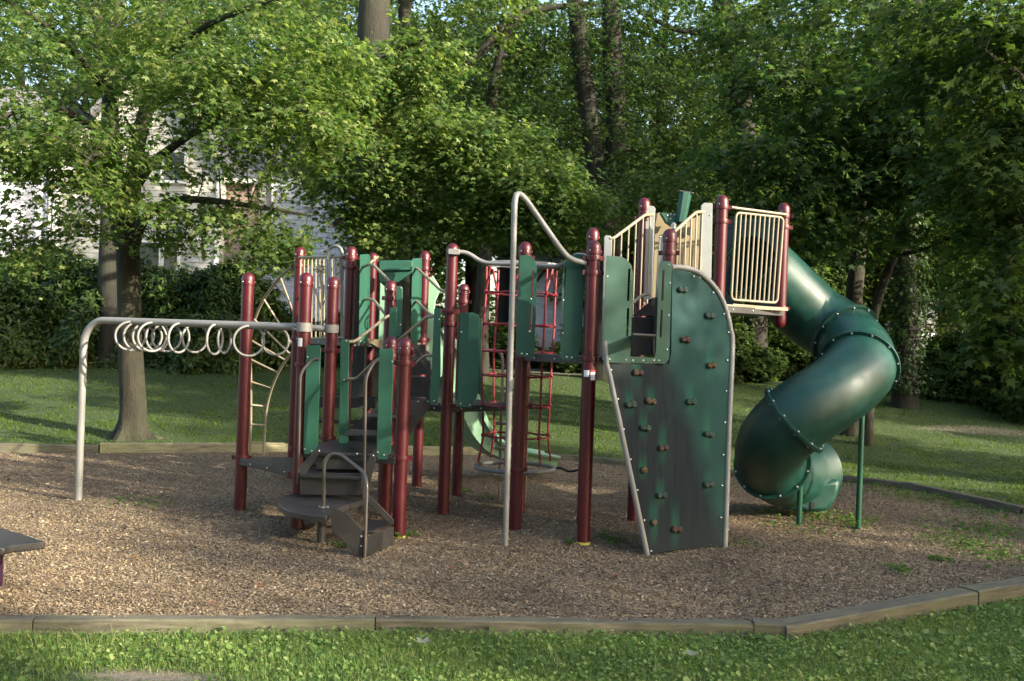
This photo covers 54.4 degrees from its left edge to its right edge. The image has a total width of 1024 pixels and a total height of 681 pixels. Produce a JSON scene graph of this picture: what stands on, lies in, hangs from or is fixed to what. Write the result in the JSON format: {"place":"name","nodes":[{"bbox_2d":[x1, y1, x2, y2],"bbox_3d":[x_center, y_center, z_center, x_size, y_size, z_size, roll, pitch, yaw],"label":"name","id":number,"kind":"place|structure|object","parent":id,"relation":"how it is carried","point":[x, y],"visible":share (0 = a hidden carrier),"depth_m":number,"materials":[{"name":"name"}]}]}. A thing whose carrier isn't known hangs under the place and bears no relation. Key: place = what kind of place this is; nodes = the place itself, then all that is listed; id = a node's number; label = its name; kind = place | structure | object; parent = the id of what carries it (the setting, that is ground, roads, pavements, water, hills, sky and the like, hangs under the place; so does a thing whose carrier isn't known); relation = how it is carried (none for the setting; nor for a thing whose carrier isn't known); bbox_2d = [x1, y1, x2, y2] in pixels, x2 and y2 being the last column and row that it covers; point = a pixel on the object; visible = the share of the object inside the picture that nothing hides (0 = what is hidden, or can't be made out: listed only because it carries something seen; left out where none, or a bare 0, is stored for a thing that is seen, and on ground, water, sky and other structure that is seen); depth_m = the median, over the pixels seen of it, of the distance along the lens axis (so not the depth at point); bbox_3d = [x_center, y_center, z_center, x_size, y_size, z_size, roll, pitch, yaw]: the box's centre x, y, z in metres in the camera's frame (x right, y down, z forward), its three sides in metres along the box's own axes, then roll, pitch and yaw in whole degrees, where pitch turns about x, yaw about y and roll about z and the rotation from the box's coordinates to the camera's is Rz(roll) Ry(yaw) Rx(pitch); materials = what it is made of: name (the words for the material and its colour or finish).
{"place":"outdoors","nodes":[
{"label":"outdoors","id":0,"kind":"place"},
{"bbox_2d":[0,0,1018,322],"label":"sky","id":1,"kind":"structure","parent":0,"point":[492,285],"materials":[{"name":"white"}]},
{"bbox_2d":[0,363,1023,680],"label":"lawn","id":2,"kind":"structure","parent":0,"point":[564,383],"depth_m":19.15,"materials":[{"name":"plant"}]},
{"bbox_2d":[0,615,37,633],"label":"edging timber","id":3,"kind":"object","parent":2,"relation":"on","point":[9,624],"visible":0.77,"depth_m":6.34,"materials":[{"name":"brown wood"}]},
{"bbox_2d":[0,86,57,256],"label":"house","id":4,"kind":"structure","parent":2,"relation":"on","point":[26,196],"depth_m":33.74,"materials":[{"name":"white paint"}]},
{"bbox_2d":[0,262,69,369],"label":"shrub","id":5,"kind":"object","parent":2,"relation":"on","point":[17,346],"visible":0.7,"depth_m":24.48,"materials":[{"name":"green plant"}]},
{"bbox_2d":[0,239,97,282],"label":"shrub","id":6,"kind":"object","parent":2,"relation":"on","point":[43,269],"visible":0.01,"depth_m":26.72,"materials":[{"name":"green plant"}]},
{"bbox_2d":[0,443,99,452],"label":"edging timber","id":7,"kind":"object","parent":2,"relation":"on","point":[37,448],"visible":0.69,"depth_m":14.81,"materials":[{"name":"brown wood"}]},
{"bbox_2d":[0,3,100,134],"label":"tree","id":8,"kind":"object","parent":2,"relation":"on","point":[70,91],"visible":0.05,"depth_m":43.98,"materials":[{"name":"green plant"}]},
{"bbox_2d":[3,243,145,368],"bbox_3d":[-11.314,-0.834,26.258,5.229,3.495,3.777,2,0,42],"label":"shrub","id":9,"kind":"object","parent":2,"relation":"on","point":[63,343],"visible":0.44,"depth_m":24.80,"materials":[{"name":"green plant"}]},
{"bbox_2d":[76,255,203,368],"bbox_3d":[-9.395,-0.668,26.676,3.522,3.180,4.320,2,0,0],"label":"shrub","id":10,"kind":"object","parent":2,"relation":"on","point":[152,278],"visible":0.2,"depth_m":25.44,"materials":[{"name":"green plant"}]},
{"bbox_2d":[52,62,238,279],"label":"house","id":11,"kind":"structure","parent":2,"relation":"on","point":[172,189],"depth_m":33.98,"materials":[{"name":"beige paint"}]},
{"bbox_2d":[139,240,161,270],"bbox_3d":[-12.395,-2.817,33.940,0.974,1.218,0.160,2,0,0],"label":"window","id":12,"kind":"structure","parent":11,"relation":"in","point":[155,260],"depth_m":33.97,"materials":[{"name":"grey glass"}]},
{"bbox_2d":[160,242,180,274],"bbox_3d":[-11.638,-2.798,33.940,0.703,1.169,0.160,2,0,0],"label":"window","id":13,"kind":"structure","parent":11,"relation":"in","point":[164,263],"depth_m":33.97,"materials":[{"name":"grey glass"}]},
{"bbox_2d":[159,149,187,183],"bbox_3d":[-11.521,-5.926,33.940,0.938,1.139,0.160,2,0,0],"label":"window","id":14,"kind":"structure","parent":11,"relation":"in","point":[166,178],"depth_m":33.97,"materials":[{"name":"grey glass"}]},
{"bbox_2d":[0,0,345,367],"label":"tree","id":15,"kind":"object","parent":2,"relation":"on","point":[107,281],"visible":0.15,"depth_m":24.84,"materials":[{"name":"green plant"}]},
{"bbox_2d":[100,442,284,452],"bbox_3d":[-4.918,1.698,15.438,2.720,0.231,0.137,2,0,-19],"label":"edging timber","id":16,"kind":"object","parent":2,"relation":"on","point":[164,447],"visible":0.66,"depth_m":15.31,"materials":[{"name":"brown wood"}]},
{"bbox_2d":[0,0,400,441],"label":"maple tree","id":17,"kind":"object","parent":2,"relation":"on","point":[117,193],"visible":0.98,"depth_m":15.03,"materials":[{"name":"green plant"}]},
{"bbox_2d":[33,615,374,632],"bbox_3d":[-1.995,1.871,6.562,2.158,0.101,0.139,2,0,-8],"label":"edging timber","id":18,"kind":"object","parent":2,"relation":"on","point":[141,623],"visible":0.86,"depth_m":6.51,"materials":[{"name":"brown wood"}]},
{"bbox_2d":[148,252,292,375],"bbox_3d":[-7.693,-0.643,25.852,4.576,3.363,3.526,2,0,0],"label":"shrub","id":19,"kind":"object","parent":2,"relation":"on","point":[206,294],"visible":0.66,"depth_m":25.14,"materials":[{"name":"green plant"}]},
{"bbox_2d":[172,0,339,140],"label":"tree","id":20,"kind":"object","parent":2,"relation":"on","point":[238,45],"depth_m":45.26,"materials":[{"name":"green plant"}]},
{"bbox_2d":[169,0,396,128],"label":"tree","id":21,"kind":"object","parent":2,"relation":"on","point":[337,16],"visible":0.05,"depth_m":39.79,"materials":[{"name":"green plant"}]},
{"bbox_2d":[224,104,354,324],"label":"house","id":22,"kind":"structure","parent":2,"relation":"on","point":[293,218],"depth_m":35.98,"materials":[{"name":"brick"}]},
{"bbox_2d":[303,177,320,206],"bbox_3d":[-7.200,-5.410,35.940,0.609,1.182,0.160,2,0,0],"label":"window","id":23,"kind":"structure","parent":22,"relation":"in","point":[314,202],"depth_m":35.89,"materials":[{"name":"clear glass"}]},
{"bbox_2d":[290,311,322,344],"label":"shrub","id":24,"kind":"object","parent":2,"relation":"on","point":[313,332],"depth_m":27.47,"materials":[{"name":"green plant"}]},
{"bbox_2d":[310,308,415,367],"bbox_3d":[-3.976,-0.073,28.215,3.429,2.120,4.620,2,0,41],"label":"shrub","id":25,"kind":"object","parent":2,"relation":"on","point":[323,359],"visible":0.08,"depth_m":26.48,"materials":[{"name":"green plant"}]},
{"bbox_2d":[261,2,464,193],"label":"tree","id":26,"kind":"object","parent":2,"relation":"on","point":[349,23],"depth_m":43.27,"materials":[{"name":"green plant"}]},
{"bbox_2d":[285,443,487,455],"bbox_3d":[-2.002,1.813,16.170,3.294,0.215,0.139,2,0,-10],"label":"edging timber","id":27,"kind":"object","parent":2,"relation":"on","point":[431,450],"visible":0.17,"depth_m":16.23,"materials":[{"name":"brown wood"}]},
{"bbox_2d":[207,0,633,397],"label":"maple tree","id":28,"kind":"object","parent":2,"relation":"on","point":[371,225],"visible":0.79,"depth_m":18.77,"materials":[{"name":"green plant"}]},
{"bbox_2d":[411,636,430,642],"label":"fallen leaf","id":29,"kind":"object","parent":2,"relation":"on","point":[420,640],"visible":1,"depth_m":6.21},
{"bbox_2d":[336,10,532,319],"bbox_3d":[-3.352,-5.648,36.976,10.903,12.862,8.999,2,0,31],"label":"tree","id":30,"kind":"object","parent":2,"relation":"on","point":[466,259],"visible":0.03,"depth_m":36.98,"materials":[{"name":"green plant"}]},
{"bbox_2d":[322,0,563,359],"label":"tree","id":31,"kind":"object","parent":2,"relation":"on","point":[404,8],"visible":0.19,"depth_m":25.88,"materials":[{"name":"green plant"}]},
{"bbox_2d":[441,318,495,368],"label":"shrub","id":32,"kind":"object","parent":2,"relation":"on","point":[456,339],"visible":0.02,"depth_m":28.78,"materials":[{"name":"green plant"}]},
{"bbox_2d":[0,0,938,335],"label":"distant woods","id":33,"kind":"object","parent":2,"relation":"on","point":[440,278],"depth_m":56.93,"materials":[{"name":"green plant"}]},
{"bbox_2d":[413,0,568,312],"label":"tree","id":34,"kind":"object","parent":2,"relation":"on","point":[471,279],"visible":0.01,"depth_m":46.66,"materials":[{"name":"green plant"}]},
{"bbox_2d":[388,0,633,326],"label":"tree","id":35,"kind":"object","parent":2,"relation":"on","point":[503,300],"visible":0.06,"depth_m":33.28,"materials":[{"name":"green plant"}]},
{"bbox_2d":[0,451,1023,621],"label":"mulch bed","id":36,"kind":"object","parent":2,"relation":"on","point":[420,506],"visible":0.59,"depth_m":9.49,"materials":[{"name":"brown wood"}]},
{"bbox_2d":[0,528,44,586],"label":"bench","id":37,"kind":"object","parent":36,"relation":"on","point":[11,542],"visible":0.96,"depth_m":6.87,"materials":[{"name":"grey metal"}]},
{"bbox_2d":[74,190,900,558],"bbox_3d":[-0.842,0.127,11.511,9.366,3.744,5.908,2,0,32],"label":"play structure","id":38,"kind":"object","parent":36,"relation":"on","point":[672,398],"visible":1,"depth_m":10.25,"materials":[{"name":"green metal"}]},
{"bbox_2d":[96,480,1023,573],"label":"weeds","id":39,"kind":"object","parent":36,"relation":"on","point":[819,515],"visible":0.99,"depth_m":10.76,"materials":[{"name":"green plant"}]},
{"bbox_2d":[488,321,541,369],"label":"shrub","id":40,"kind":"object","parent":2,"relation":"on","point":[501,337],"visible":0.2,"depth_m":29.03,"materials":[{"name":"green plant"}]},
{"bbox_2d":[389,0,681,381],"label":"tree","id":41,"kind":"object","parent":2,"relation":"on","point":[492,92],"visible":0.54,"depth_m":24.91,"materials":[{"name":"green plant"}]},
{"bbox_2d":[514,222,585,349],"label":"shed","id":42,"kind":"structure","parent":2,"relation":"on","point":[541,276],"depth_m":30.98,"materials":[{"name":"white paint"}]},
{"bbox_2d":[547,453,572,459],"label":"edging timber","id":43,"kind":"object","parent":2,"relation":"on","point":[566,456],"visible":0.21,"depth_m":16.14,"materials":[{"name":"wood"}]},
{"bbox_2d":[376,615,753,636],"bbox_3d":[0.374,1.957,6.814,2.586,0.100,0.138,2,0,-5],"label":"edging timber","id":44,"kind":"object","parent":2,"relation":"on","point":[503,624],"visible":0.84,"depth_m":6.77,"materials":[{"name":"brown wood"}]},
{"bbox_2d":[511,10,677,242],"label":"tree","id":45,"kind":"object","parent":2,"relation":"on","point":[575,95],"depth_m":41.85,"materials":[{"name":"green plant"}]},
{"bbox_2d":[539,322,659,373],"bbox_3d":[3.222,0.238,28.472,4.863,1.987,3.429,2,0,8],"label":"shrub","id":46,"kind":"object","parent":2,"relation":"on","point":[572,368],"visible":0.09,"depth_m":27.64,"materials":[{"name":"green plant"}]},
{"bbox_2d":[542,148,677,320],"bbox_3d":[3.408,-2.559,32.086,6.180,7.324,7.195,2,0,-28],"label":"tree","id":47,"kind":"object","parent":2,"relation":"on","point":[560,280],"visible":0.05,"depth_m":30.40,"materials":[{"name":"green plant"}]},
{"bbox_2d":[462,0,781,380],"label":"tree","id":48,"kind":"object","parent":2,"relation":"on","point":[615,90],"visible":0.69,"depth_m":25.65,"materials":[{"name":"green plant"}]},
{"bbox_2d":[551,33,754,177],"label":"tree","id":49,"kind":"object","parent":2,"relation":"on","point":[649,127],"visible":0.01,"depth_m":43.58,"materials":[{"name":"green plant"}]},
{"bbox_2d":[573,455,735,476],"bbox_3d":[2.201,1.987,15.488,2.725,0.176,0.140,2,0,30],"label":"edging timber","id":50,"kind":"object","parent":2,"relation":"on","point":[610,461],"visible":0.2,"depth_m":15.80,"materials":[{"name":"brown wood"}]},
{"bbox_2d":[549,0,783,255],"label":"tree","id":51,"kind":"object","parent":2,"relation":"on","point":[683,25],"visible":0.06,"depth_m":32.07,"materials":[{"name":"green plant"}]},
{"bbox_2d":[681,649,697,654],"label":"fallen leaf","id":52,"kind":"object","parent":2,"relation":"on","point":[688,652],"visible":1,"depth_m":6.19,"materials":[{"name":"beige plant"}]},
{"bbox_2d":[585,102,845,352],"bbox_3d":[6.110,-2.843,29.102,8.095,8.240,6.953,2,0,8],"label":"tree","id":53,"kind":"object","parent":2,"relation":"on","point":[737,319],"visible":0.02,"depth_m":28.30,"materials":[{"name":"green plant"}]},
{"bbox_2d":[573,0,887,365],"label":"tree","id":54,"kind":"object","parent":2,"relation":"on","point":[761,333],"visible":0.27,"depth_m":25.07,"materials":[{"name":"green plant"}]},
{"bbox_2d":[731,317,788,383],"bbox_3d":[5.407,0.281,27.772,3.674,2.120,4.863,2,0,-16],"label":"shrub","id":55,"kind":"object","parent":2,"relation":"on","point":[747,368],"visible":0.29,"depth_m":26.04,"materials":[{"name":"green plant"}]},
{"bbox_2d":[752,617,785,639],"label":"edging timber","id":56,"kind":"object","parent":2,"relation":"on","point":[766,625],"visible":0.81,"depth_m":6.84,"materials":[{"name":"wood"}]},
{"bbox_2d":[768,333,814,380],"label":"shrub","id":57,"kind":"object","parent":2,"relation":"on","point":[804,358],"visible":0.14,"depth_m":27.57,"materials":[{"name":"green plant"}]},
{"bbox_2d":[665,0,933,269],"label":"tree","id":58,"kind":"object","parent":2,"relation":"on","point":[756,126],"visible":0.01,"depth_m":32.02,"materials":[{"name":"green plant"}]},
{"bbox_2d":[653,0,1023,436],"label":"maple tree","id":59,"kind":"object","parent":2,"relation":"on","point":[767,188],"visible":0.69,"depth_m":17.92,"materials":[{"name":"green plant"}]},
{"bbox_2d":[842,475,901,488],"bbox_3d":[5.263,2.099,14.529,0.916,0.175,0.136,2,0,42],"label":"edging timber","id":60,"kind":"object","parent":2,"relation":"on","point":[867,480],"visible":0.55,"depth_m":14.46,"materials":[{"name":"wood"}]},
{"bbox_2d":[783,588,977,639],"bbox_3d":[2.726,2.059,7.391,2.054,0.190,0.179,1,1,-30],"label":"edging timber","id":61,"kind":"object","parent":2,"relation":"on","point":[902,608],"visible":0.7,"depth_m":7.34,"materials":[{"name":"brown wood"}]},
{"bbox_2d":[768,130,1023,339],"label":"tree","id":62,"kind":"object","parent":2,"relation":"on","point":[873,273],"visible":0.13,"depth_m":28.61,"materials":[{"name":"green plant"}]},
{"bbox_2d":[792,0,1023,409],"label":"tree","id":63,"kind":"object","parent":2,"relation":"on","point":[905,332],"visible":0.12,"depth_m":23.24,"materials":[{"name":"green plant"}]},
{"bbox_2d":[885,299,963,338],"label":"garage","id":64,"kind":"structure","parent":2,"relation":"on","point":[929,321],"depth_m":39.99,"materials":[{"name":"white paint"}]},
{"bbox_2d":[835,0,1023,336],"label":"tree","id":65,"kind":"object","parent":2,"relation":"on","point":[930,208],"depth_m":35.45,"materials":[{"name":"green plant"}]},
{"bbox_2d":[839,0,1023,393],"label":"tree","id":66,"kind":"object","parent":2,"relation":"on","point":[977,70],"visible":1,"depth_m":13.27,"materials":[{"name":"green plant"}]},
{"bbox_2d":[840,50,1023,445],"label":"tree","id":67,"kind":"object","parent":2,"relation":"on","point":[877,301],"visible":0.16,"depth_m":17.61,"materials":[{"name":"green plant"}]},
{"bbox_2d":[902,482,961,498],"bbox_3d":[5.787,2.113,13.757,0.136,0.185,0.979,2,0,-21],"label":"edging timber","id":68,"kind":"object","parent":2,"relation":"on","point":[919,487],"visible":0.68,"depth_m":13.71,"materials":[{"name":"wood"}]},
{"bbox_2d":[919,325,950,339],"bbox_3d":[14.386,0.479,33.000,2.467,1.957,0.040,2,0,0],"label":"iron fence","id":69,"kind":"object","parent":2,"relation":"on","point":[925,326],"visible":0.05,"depth_m":32.98,"materials":[{"name":"black metal"}]},
{"bbox_2d":[918,335,966,400],"bbox_3d":[10.928,0.733,25.368,2.204,1.789,2.431,2,0,27],"label":"shrub","id":70,"kind":"object","parent":2,"relation":"on","point":[935,355],"visible":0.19,"depth_m":24.81,"materials":[{"name":"green plant"}]},
{"bbox_2d":[918,323,1001,406],"bbox_3d":[12.209,0.608,24.980,4.717,2.417,3.270,2,0,14],"label":"shrub","id":71,"kind":"object","parent":2,"relation":"on","point":[966,391],"visible":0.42,"depth_m":24.34,"materials":[{"name":"green plant"}]},
{"bbox_2d":[918,153,1023,337],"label":"tree","id":72,"kind":"object","parent":2,"relation":"on","point":[944,320],"visible":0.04,"depth_m":27.90,"materials":[{"name":"green plant"}]},
{"bbox_2d":[955,493,1023,513],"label":"edging timber","id":73,"kind":"object","parent":2,"relation":"on","point":[986,502],"visible":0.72,"depth_m":12.70,"materials":[{"name":"wood"}]},
{"bbox_2d":[960,576,1023,607],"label":"edging timber","id":74,"kind":"object","parent":2,"relation":"on","point":[1000,590],"visible":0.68,"depth_m":8.02,"materials":[{"name":"brown wood"}]},
{"bbox_2d":[977,316,1023,423],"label":"shrub","id":75,"kind":"object","parent":2,"relation":"on","point":[1007,403],"visible":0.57,"depth_m":22.39,"materials":[{"name":"green plant"}]}
]}

